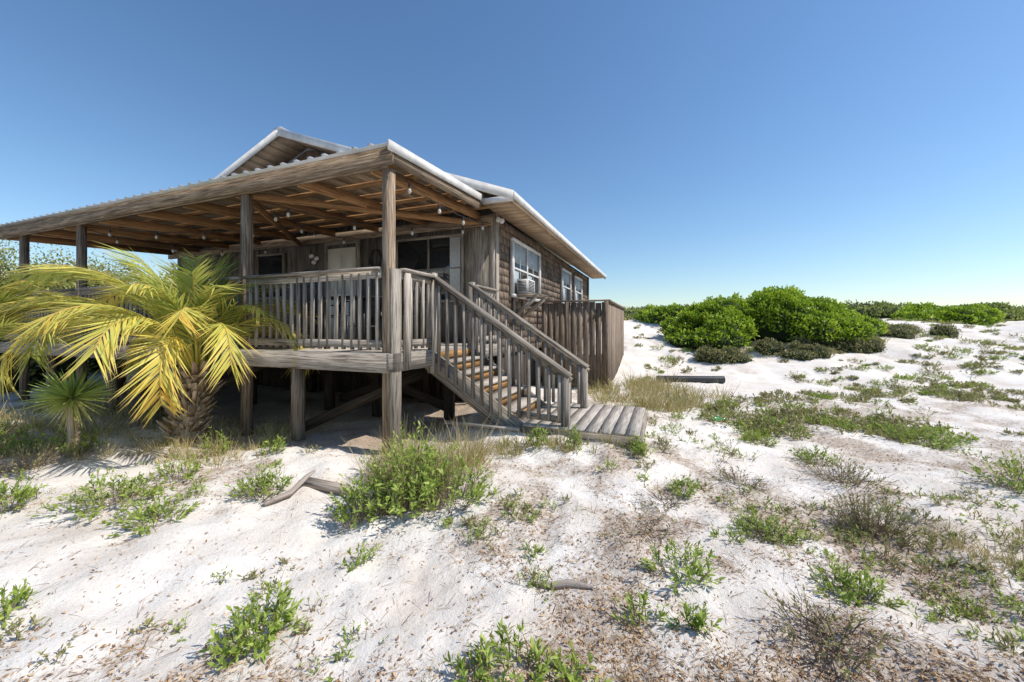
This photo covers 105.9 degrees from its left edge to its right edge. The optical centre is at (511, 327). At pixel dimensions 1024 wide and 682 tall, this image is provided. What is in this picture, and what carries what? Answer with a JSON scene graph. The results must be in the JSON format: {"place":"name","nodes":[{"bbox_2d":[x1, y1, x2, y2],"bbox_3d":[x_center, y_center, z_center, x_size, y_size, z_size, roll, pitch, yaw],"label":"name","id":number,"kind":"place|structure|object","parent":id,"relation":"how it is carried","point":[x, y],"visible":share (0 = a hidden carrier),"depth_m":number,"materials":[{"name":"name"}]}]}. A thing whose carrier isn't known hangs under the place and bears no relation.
{"place":"outdoors","nodes":[
{"label":"outdoors","id":0,"kind":"place"},
{"bbox_2d":[0,147,492,258],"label":"porch framing","id":1,"kind":"object","parent":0,"point":[312,175],"visible":0.84,"depth_m":6.31,"materials":[{"name":"wood"}]},
{"bbox_2d":[0,139,482,249],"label":"porch metal roof","id":2,"kind":"structure","parent":1,"relation":"on","point":[401,151],"depth_m":5.03,"materials":[{"name":"silver metal"}]},
{"bbox_2d":[59,167,482,243],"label":"porch ceiling","id":3,"kind":"structure","parent":0,"point":[351,180],"depth_m":6.40,"materials":[{"name":"wood"}]},
{"bbox_2d":[0,318,1023,681],"bbox_3d":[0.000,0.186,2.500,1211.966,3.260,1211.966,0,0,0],"label":"sand ground","id":4,"kind":"structure","parent":0,"point":[160,554],"depth_m":2.45,"materials":[{"name":"white sand"}]},
{"bbox_2d":[0,578,38,629],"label":"beach shrub","id":5,"kind":"object","parent":4,"relation":"on","point":[17,598],"visible":0.98,"depth_m":1.86,"materials":[{"name":"green plant"}]},
{"bbox_2d":[0,418,38,445],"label":"beach shrub","id":6,"kind":"object","parent":4,"relation":"on","point":[3,431],"visible":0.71,"depth_m":4.80,"materials":[{"name":"green plant"}]},
{"bbox_2d":[0,423,50,457],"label":"beach shrub","id":7,"kind":"object","parent":4,"relation":"on","point":[18,442],"visible":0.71,"depth_m":4.39,"materials":[{"name":"green plant"}]},
{"bbox_2d":[0,468,64,516],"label":"beach shrub","id":8,"kind":"object","parent":4,"relation":"on","point":[19,493],"visible":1,"depth_m":2.92,"materials":[{"name":"green plant"}]},
{"bbox_2d":[0,239,75,286],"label":"scrub oak tree","id":9,"kind":"object","parent":4,"relation":"on","point":[4,264],"visible":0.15,"depth_m":13.25,"materials":[{"name":"green plant"}]},
{"bbox_2d":[0,437,83,478],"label":"woody bush","id":10,"kind":"object","parent":4,"relation":"on","point":[25,465],"visible":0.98,"depth_m":3.90,"materials":[{"name":"green plant"}]},
{"bbox_2d":[0,269,88,353],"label":"pindo palm","id":11,"kind":"object","parent":4,"relation":"on","point":[7,290],"visible":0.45,"depth_m":5.61,"materials":[{"name":"plant"}]},
{"bbox_2d":[16,365,116,457],"bbox_3d":[-4.951,0.986,4.358,0.784,1.136,0.777,0,0,0],"label":"yucca plant","id":12,"kind":"object","parent":4,"relation":"on","point":[68,398],"visible":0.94,"depth_m":4.30,"materials":[{"name":"green plant"}]},
{"bbox_2d":[35,423,107,457],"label":"beach shrub","id":13,"kind":"object","parent":4,"relation":"on","point":[83,443],"visible":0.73,"depth_m":4.37,"materials":[{"name":"green plant"}]},
{"bbox_2d":[0,261,174,393],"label":"coastal scrub thicket","id":14,"kind":"object","parent":4,"relation":"on","point":[36,373],"visible":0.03,"depth_m":9.47,"materials":[{"name":"green plant"}]},
{"bbox_2d":[15,243,160,287],"bbox_3d":[-16.015,-1.317,14.419,4.380,4.051,4.380,0,0,0],"label":"scrub oak tree","id":15,"kind":"object","parent":4,"relation":"on","point":[101,266],"visible":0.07,"depth_m":14.18,"materials":[{"name":"green plant"}]},
{"bbox_2d":[18,471,177,530],"bbox_3d":[-3.075,1.304,2.960,0.880,0.375,0.792,0,0,27],"label":"beach shrub","id":16,"kind":"object","parent":4,"relation":"on","point":[122,492],"visible":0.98,"depth_m":2.96,"materials":[{"name":"green plant"}]},
{"bbox_2d":[102,493,202,537],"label":"beach shrub","id":17,"kind":"object","parent":4,"relation":"on","point":[151,512],"visible":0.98,"depth_m":2.69,"materials":[{"name":"green plant"}]},
{"bbox_2d":[0,242,318,444],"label":"pindo palm","id":18,"kind":"object","parent":4,"relation":"on","point":[191,324],"visible":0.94,"depth_m":4.41,"materials":[{"name":"plant"}]},
{"bbox_2d":[147,453,210,481],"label":"beach shrub","id":19,"kind":"object","parent":4,"relation":"on","point":[187,476],"visible":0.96,"depth_m":3.59,"materials":[{"name":"green plant"}]},
{"bbox_2d":[19,167,400,453],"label":"porch posts","id":20,"kind":"object","parent":4,"relation":"on","point":[391,336],"visible":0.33,"depth_m":4.73,"materials":[{"name":"wood"}]},
{"bbox_2d":[87,168,490,255],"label":"string lights","id":21,"kind":"object","parent":20,"relation":"attached to","point":[314,235],"visible":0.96,"depth_m":6.45,"materials":[{"name":"white glass"}]},
{"bbox_2d":[190,425,235,458],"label":"beach shrub","id":22,"kind":"object","parent":4,"relation":"on","point":[212,445],"visible":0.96,"depth_m":4.27,"materials":[{"name":"green plant"}]},
{"bbox_2d":[198,579,304,670],"bbox_3d":[-1.168,1.334,1.774,0.352,0.258,0.466,0,0,0],"label":"beach shrub","id":23,"kind":"object","parent":4,"relation":"on","point":[275,626],"visible":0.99,"depth_m":1.73,"materials":[{"name":"green plant"}]},
{"bbox_2d":[219,462,305,506],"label":"beach shrub","id":24,"kind":"object","parent":4,"relation":"on","point":[265,484],"visible":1,"depth_m":3.17,"materials":[{"name":"green plant"}]},
{"bbox_2d":[258,434,286,457],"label":"beach shrub","id":25,"kind":"object","parent":4,"relation":"on","point":[278,442],"visible":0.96,"depth_m":4.21,"materials":[{"name":"green plant"}]},
{"bbox_2d":[264,469,315,505],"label":"driftwood branch","id":26,"kind":"object","parent":4,"relation":"on","point":[295,487],"visible":1,"depth_m":3.14,"materials":[{"name":"grey wood"}]},
{"bbox_2d":[302,477,351,493],"bbox_3d":[-1.625,1.370,3.360,0.468,0.072,0.100,0,0,15],"label":"weathered plank","id":27,"kind":"object","parent":4,"relation":"on","point":[322,484],"visible":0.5,"depth_m":3.33,"materials":[{"name":"grey wood"}]},
{"bbox_2d":[120,348,541,431],"bbox_3d":[-1.981,1.121,9.200,14.055,1.357,7.646,0,0,-23],"label":"underfloor framing","id":28,"kind":"object","parent":4,"relation":"on","point":[422,385],"visible":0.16,"depth_m":6.54,"materials":[{"name":"brown wood"}]},
{"bbox_2d":[0,341,496,372],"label":"deck","id":29,"kind":"structure","parent":28,"relation":"on","point":[372,360],"depth_m":4.71,"materials":[{"name":"grey wood"}]},
{"bbox_2d":[149,353,162,380],"bbox_3d":[-5.000,0.534,5.450,0.168,0.452,0.168,0,0,0],"label":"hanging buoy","id":30,"kind":"object","parent":29,"relation":"hanging from","point":[156,375],"visible":0.11,"depth_m":5.38,"materials":[{"name":"plastic"}]},
{"bbox_2d":[3,266,498,372],"bbox_3d":[-5.134,-0.060,7.178,9.415,1.280,2.845,0,0,21],"label":"deck railing","id":31,"kind":"object","parent":29,"relation":"on","point":[408,278],"visible":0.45,"depth_m":4.72,"materials":[{"name":"grey wood"}]},
{"bbox_2d":[300,284,338,338],"bbox_3d":[-3.129,-0.245,6.226,0.488,1.052,0.490,0,0,25],"label":"patio chair","id":32,"kind":"object","parent":29,"relation":"on","point":[315,319],"visible":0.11,"depth_m":6.13,"materials":[{"name":"grey wood"}]},
{"bbox_2d":[300,269,349,348],"bbox_3d":[-2.559,-0.245,5.272,0.490,1.052,0.488,0,0,21],"label":"patio chair","id":33,"kind":"object","parent":29,"relation":"on","point":[323,307],"visible":0.35,"depth_m":5.09,"materials":[{"name":"grey wood"}]},
{"bbox_2d":[177,209,498,343],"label":"front wall","id":34,"kind":"structure","parent":29,"relation":"on","point":[481,257],"depth_m":7.64,"materials":[{"name":"wood"}]},
{"bbox_2d":[256,252,285,299],"bbox_3d":[-5.547,-1.175,8.886,0.890,1.040,0.075,0,0,21],"label":"porch window","id":35,"kind":"structure","parent":34,"relation":"attached to","point":[273,263],"depth_m":8.89,"materials":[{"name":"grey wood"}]},
{"bbox_2d":[291,150,322,162],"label":"gable wall","id":36,"kind":"structure","parent":34,"relation":"on","point":[311,153],"depth_m":8.54,"materials":[{"name":"brown wood"}]},
{"bbox_2d":[324,239,360,339],"bbox_3d":[-3.579,-0.770,8.097,0.940,2.100,0.119,0,0,21],"label":"front door","id":37,"kind":"structure","parent":34,"relation":"attached to","point":[344,258],"depth_m":8.10,"materials":[{"name":"beige paint"}]},
{"bbox_2d":[368,249,381,266],"bbox_3d":[-2.771,-1.400,7.802,0.323,0.370,0.050,0,0,21],"label":"wreath","id":38,"kind":"object","parent":34,"relation":"attached to","point":[369,257],"visible":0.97,"depth_m":7.79,"materials":[{"name":"black metal"}]},
{"bbox_2d":[309,217,503,263],"bbox_3d":[-2.289,-1.663,7.614,4.639,0.575,0.039,0,0,22],"label":"shell wall decor","id":39,"kind":"object","parent":34,"relation":"attached to","point":[498,219],"visible":1,"depth_m":8.36,"materials":[{"name":"white paint"}]},
{"bbox_2d":[395,233,463,302],"bbox_3d":[-1.585,-1.100,7.335,1.500,1.250,0.075,0,0,21],"label":"sliding window","id":40,"kind":"structure","parent":34,"relation":"attached to","point":[442,256],"depth_m":7.27,"materials":[{"name":"black glass"}]},
{"bbox_2d":[331,296,381,339],"bbox_3d":[-2.312,-0.094,5.904,0.985,0.751,0.828,0,0,21],"label":"patio table","id":41,"kind":"object","parent":29,"relation":"on","point":[363,304],"visible":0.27,"depth_m":5.76,"materials":[{"name":"grey wood"}]},
{"bbox_2d":[371,284,401,339],"bbox_3d":[-2.064,-0.245,6.537,0.490,1.052,0.488,0,0,21],"label":"patio chair","id":42,"kind":"object","parent":29,"relation":"on","point":[374,317],"visible":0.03,"depth_m":6.40,"materials":[{"name":"grey wood"}]},
{"bbox_2d":[380,282,420,339],"bbox_3d":[-1.602,-0.245,5.581,0.488,1.052,0.490,0,0,6],"label":"patio chair","id":43,"kind":"object","parent":29,"relation":"on","point":[419,289],"visible":0.22,"depth_m":5.49,"materials":[{"name":"grey wood"}]},
{"bbox_2d":[339,540,382,571],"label":"beach shrub","id":44,"kind":"object","parent":4,"relation":"on","point":[358,561],"visible":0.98,"depth_m":2.33,"materials":[{"name":"green plant"}]},
{"bbox_2d":[319,467,407,532],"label":"beach shrub","id":45,"kind":"object","parent":4,"relation":"on","point":[370,506],"visible":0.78,"depth_m":2.81,"materials":[{"name":"green plant"}]},
{"bbox_2d":[359,443,394,474],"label":"beach shrub","id":46,"kind":"object","parent":4,"relation":"on","point":[373,456],"visible":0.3,"depth_m":3.71,"materials":[{"name":"green plant"}]},
{"bbox_2d":[346,421,464,523],"bbox_3d":[-0.787,1.134,3.077,0.900,0.841,0.961,0,0,38],"label":"beach shrub","id":47,"kind":"object","parent":4,"relation":"on","point":[426,486],"visible":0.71,"depth_m":2.92,"materials":[{"name":"green plant"}]},
{"bbox_2d":[386,440,497,515],"bbox_3d":[-0.489,1.157,2.991,0.782,0.601,0.756,0,0,37],"label":"beach shrub","id":48,"kind":"object","parent":4,"relation":"on","point":[457,490],"visible":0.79,"depth_m":2.96,"materials":[{"name":"green plant"}]},
{"bbox_2d":[443,633,498,681],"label":"beach shrub","id":49,"kind":"object","parent":4,"relation":"on","point":[486,652],"visible":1,"depth_m":1.55,"materials":[{"name":"green plant"}]},
{"bbox_2d":[425,276,589,430],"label":"wooden staircase","id":50,"kind":"structure","parent":4,"relation":"on","point":[480,382],"depth_m":4.76,"materials":[{"name":"grey wood"}]},
{"bbox_2d":[0,365,1023,681],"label":"plant litter","id":51,"kind":"object","parent":4,"relation":"on","point":[720,667],"visible":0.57,"depth_m":1.83,"materials":[{"name":"plant"}]},
{"bbox_2d":[0,378,1023,681],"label":"ground sprouts","id":52,"kind":"object","parent":4,"relation":"on","point":[956,604],"visible":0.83,"depth_m":2.45,"materials":[{"name":"green plant"}]},
{"bbox_2d":[0,367,1023,681],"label":"dune grass","id":53,"kind":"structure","parent":4,"relation":"on","point":[640,385],"depth_m":4.37,"materials":[{"name":"plant"}]},
{"bbox_2d":[484,618,558,681],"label":"beach shrub","id":54,"kind":"object","parent":4,"relation":"on","point":[536,656],"visible":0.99,"depth_m":1.56,"materials":[{"name":"green plant"}]},
{"bbox_2d":[526,423,548,448],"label":"beach shrub","id":55,"kind":"object","parent":4,"relation":"on","point":[537,434],"visible":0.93,"depth_m":4.03,"materials":[{"name":"green plant"}]},
{"bbox_2d":[499,221,588,353],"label":"side wall","id":56,"kind":"structure","parent":4,"relation":"on","point":[552,264],"depth_m":8.89,"materials":[{"name":"brown wood"}]},
{"bbox_2d":[227,136,605,278],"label":"soffit","id":57,"kind":"structure","parent":56,"relation":"attached to","point":[278,150],"depth_m":8.35,"materials":[{"name":"brown wood"}]},
{"bbox_2d":[171,126,570,264],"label":"metal roof","id":58,"kind":"structure","parent":57,"relation":"on","point":[309,149],"depth_m":9.72,"materials":[{"name":"silver metal"}]},
{"bbox_2d":[214,129,606,277],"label":"white fascia","id":59,"kind":"structure","parent":57,"relation":"attached to","point":[503,194],"depth_m":7.43,"materials":[{"name":"paint"}]},
{"bbox_2d":[510,237,540,301],"bbox_3d":[0.333,-1.180,8.381,0.100,1.160,1.820,0,0,21],"label":"side window","id":60,"kind":"structure","parent":56,"relation":"attached to","point":[525,261],"depth_m":8.15,"materials":[{"name":"grey glass"}]},
{"bbox_2d":[513,293,547,319],"bbox_3d":[0.375,-0.384,7.859,0.562,0.568,0.680,0,0,21],"label":"wood bracket shelf","id":61,"kind":"object","parent":56,"relation":"attached to","point":[532,297],"visible":0.79,"depth_m":7.67,"materials":[{"name":"grey wood"}]},
{"bbox_2d":[517,279,534,293],"bbox_3d":[0.286,-0.815,7.827,0.236,0.290,0.446,0,0,21],"label":"window air conditioner","id":62,"kind":"object","parent":61,"relation":"on","point":[525,285],"depth_m":7.64,"materials":[{"name":"white paint"}]},
{"bbox_2d":[560,268,570,303],"bbox_3d":[1.656,-1.215,11.761,0.100,1.050,1.120,0,0,21],"label":"side window","id":63,"kind":"structure","parent":56,"relation":"attached to","point":[565,284],"depth_m":11.61,"materials":[{"name":"grey glass"}]},
{"bbox_2d":[573,275,582,302],"bbox_3d":[2.303,-1.215,13.414,0.100,1.050,1.170,0,0,21],"label":"window","id":64,"kind":"structure","parent":56,"relation":"attached to","point":[577,288],"depth_m":13.37,"materials":[{"name":"white paint"}]},
{"bbox_2d":[444,401,646,448],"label":"wooden platform","id":65,"kind":"structure","parent":4,"relation":"on","point":[590,419],"depth_m":4.50,"materials":[{"name":"grey wood"}]},
{"bbox_2d":[535,579,592,589],"bbox_3d":[0.278,1.393,2.098,0.319,0.056,0.055,0,0,10],"label":"driftwood log","id":66,"kind":"object","parent":4,"relation":"on","point":[560,584],"visible":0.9,"depth_m":2.08,"materials":[{"name":"grey wood"}]},
{"bbox_2d":[531,638,612,681],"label":"beach shrub","id":67,"kind":"object","parent":4,"relation":"on","point":[568,677],"visible":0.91,"depth_m":1.55,"materials":[{"name":"green plant"}]},
{"bbox_2d":[563,424,582,451],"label":"beach shrub","id":68,"kind":"object","parent":4,"relation":"on","point":[575,436],"visible":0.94,"depth_m":3.95,"materials":[{"name":"green plant"}]},
{"bbox_2d":[542,299,625,388],"bbox_3d":[2.162,0.432,10.817,1.650,2.135,4.091,0,0,21],"label":"privacy fence","id":69,"kind":"object","parent":4,"relation":"on","point":[574,329],"visible":0.65,"depth_m":8.99,"materials":[{"name":"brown wood"}]},
{"bbox_2d":[611,585,669,629],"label":"beach shrub","id":70,"kind":"object","parent":4,"relation":"on","point":[644,597],"visible":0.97,"depth_m":1.84,"materials":[{"name":"green plant"}]},
{"bbox_2d":[625,432,656,458],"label":"beach shrub","id":71,"kind":"object","parent":4,"relation":"on","point":[640,447],"visible":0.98,"depth_m":3.83,"materials":[{"name":"green plant"}]},
{"bbox_2d":[599,501,689,549],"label":"woody bush","id":72,"kind":"object","parent":4,"relation":"on","point":[659,530],"visible":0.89,"depth_m":2.58,"materials":[{"name":"brown plant"}]},
{"bbox_2d":[631,479,700,511],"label":"woody bush","id":73,"kind":"object","parent":4,"relation":"on","point":[676,503],"visible":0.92,"depth_m":2.99,"materials":[{"name":"brown plant"}]},
{"bbox_2d":[638,536,725,595],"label":"beach shrub","id":74,"kind":"object","parent":4,"relation":"on","point":[694,566],"visible":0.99,"depth_m":2.14,"materials":[{"name":"green plant"}]},
{"bbox_2d":[664,473,702,498],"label":"beach shrub","id":75,"kind":"object","parent":4,"relation":"on","point":[691,489],"visible":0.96,"depth_m":3.13,"materials":[{"name":"green plant"}]},
{"bbox_2d":[656,375,724,382],"bbox_3d":[4.400,1.278,9.550,1.603,0.186,0.186,0,0,4],"label":"log","id":76,"kind":"object","parent":4,"relation":"on","point":[710,379],"visible":0.77,"depth_m":9.47,"materials":[{"name":"grey wood"}]},
{"bbox_2d":[665,598,722,634],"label":"beach shrub","id":77,"kind":"object","parent":4,"relation":"on","point":[699,620],"visible":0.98,"depth_m":1.77,"materials":[{"name":"green plant"}]},
{"bbox_2d":[709,524,745,543],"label":"beach shrub","id":78,"kind":"object","parent":4,"relation":"on","point":[725,531],"visible":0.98,"depth_m":2.49,"materials":[{"name":"green plant"}]},
{"bbox_2d":[705,459,776,493],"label":"woody bush","id":79,"kind":"object","parent":4,"relation":"on","point":[750,484],"visible":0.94,"depth_m":3.40,"materials":[{"name":"brown plant"}]},
{"bbox_2d":[737,429,784,446],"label":"beach shrub","id":80,"kind":"object","parent":4,"relation":"on","point":[746,437],"visible":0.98,"depth_m":4.80,"materials":[{"name":"green plant"}]},
{"bbox_2d":[658,285,889,348],"bbox_3d":[9.455,-0.313,14.159,7.854,2.524,4.989,0,0,0],"label":"dense green shrub","id":81,"kind":"object","parent":4,"relation":"on","point":[786,314],"visible":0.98,"depth_m":13.00,"materials":[{"name":"green plant"}]},
{"bbox_2d":[730,506,822,553],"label":"beach shrub","id":82,"kind":"object","parent":4,"relation":"on","point":[754,523],"visible":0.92,"depth_m":2.53,"materials":[{"name":"green plant"}]},
{"bbox_2d":[601,300,1023,321],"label":"distant dune vegetation","id":83,"kind":"object","parent":4,"relation":"on","point":[877,310],"visible":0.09,"depth_m":24.14,"materials":[{"name":"green plant"}]},
{"bbox_2d":[787,444,843,466],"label":"beach shrub","id":84,"kind":"object","parent":4,"relation":"on","point":[805,455],"visible":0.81,"depth_m":4.02,"materials":[{"name":"green plant"}]},
{"bbox_2d":[631,301,1006,325],"bbox_3d":[15.861,-0.493,20.389,18.926,1.960,4.387,0,0,-4],"label":"back dune shrub","id":85,"kind":"object","parent":4,"relation":"on","point":[977,314],"visible":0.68,"depth_m":19.54,"materials":[{"name":"green plant"}]},
{"bbox_2d":[632,317,1023,441],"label":"dune ground cover","id":86,"kind":"object","parent":4,"relation":"on","point":[775,426],"visible":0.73,"depth_m":7.35,"materials":[{"name":"green plant"}]},
{"bbox_2d":[693,318,963,363],"bbox_3d":[10.826,0.393,13.332,10.646,1.810,3.619,0,0,-24],"label":"dune scrub","id":87,"kind":"object","parent":4,"relation":"on","point":[800,348],"visible":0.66,"depth_m":11.87,"materials":[{"name":"green plant"}]},
{"bbox_2d":[755,575,917,681],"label":"woody bush","id":88,"kind":"object","parent":4,"relation":"on","point":[846,673],"visible":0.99,"depth_m":1.67,"materials":[{"name":"brown plant"}]},
{"bbox_2d":[786,448,911,496],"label":"woody bush","id":89,"kind":"object","parent":4,"relation":"on","point":[849,478],"visible":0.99,"depth_m":3.46,"materials":[{"name":"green plant"}]},
{"bbox_2d":[807,555,911,610],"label":"beach shrub","id":90,"kind":"object","parent":4,"relation":"on","point":[850,594],"visible":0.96,"depth_m":2.00,"materials":[{"name":"green plant"}]},
{"bbox_2d":[819,482,928,548],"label":"woody bush","id":91,"kind":"object","parent":4,"relation":"on","point":[866,513],"visible":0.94,"depth_m":2.67,"materials":[{"name":"brown plant"}]},
{"bbox_2d":[865,422,984,453],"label":"beach shrub","id":92,"kind":"object","parent":4,"relation":"on","point":[933,440],"visible":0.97,"depth_m":4.73,"materials":[{"name":"green plant"}]},
{"bbox_2d":[960,449,1023,496],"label":"beach shrub","id":93,"kind":"object","parent":4,"relation":"on","point":[1015,471],"visible":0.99,"depth_m":3.31,"materials":[{"name":"green plant"}]},
{"bbox_2d":[0,0,1023,309],"label":"sky","id":94,"kind":"structure","parent":0,"point":[691,151],"materials":[{"name":"blue"}]}
]}

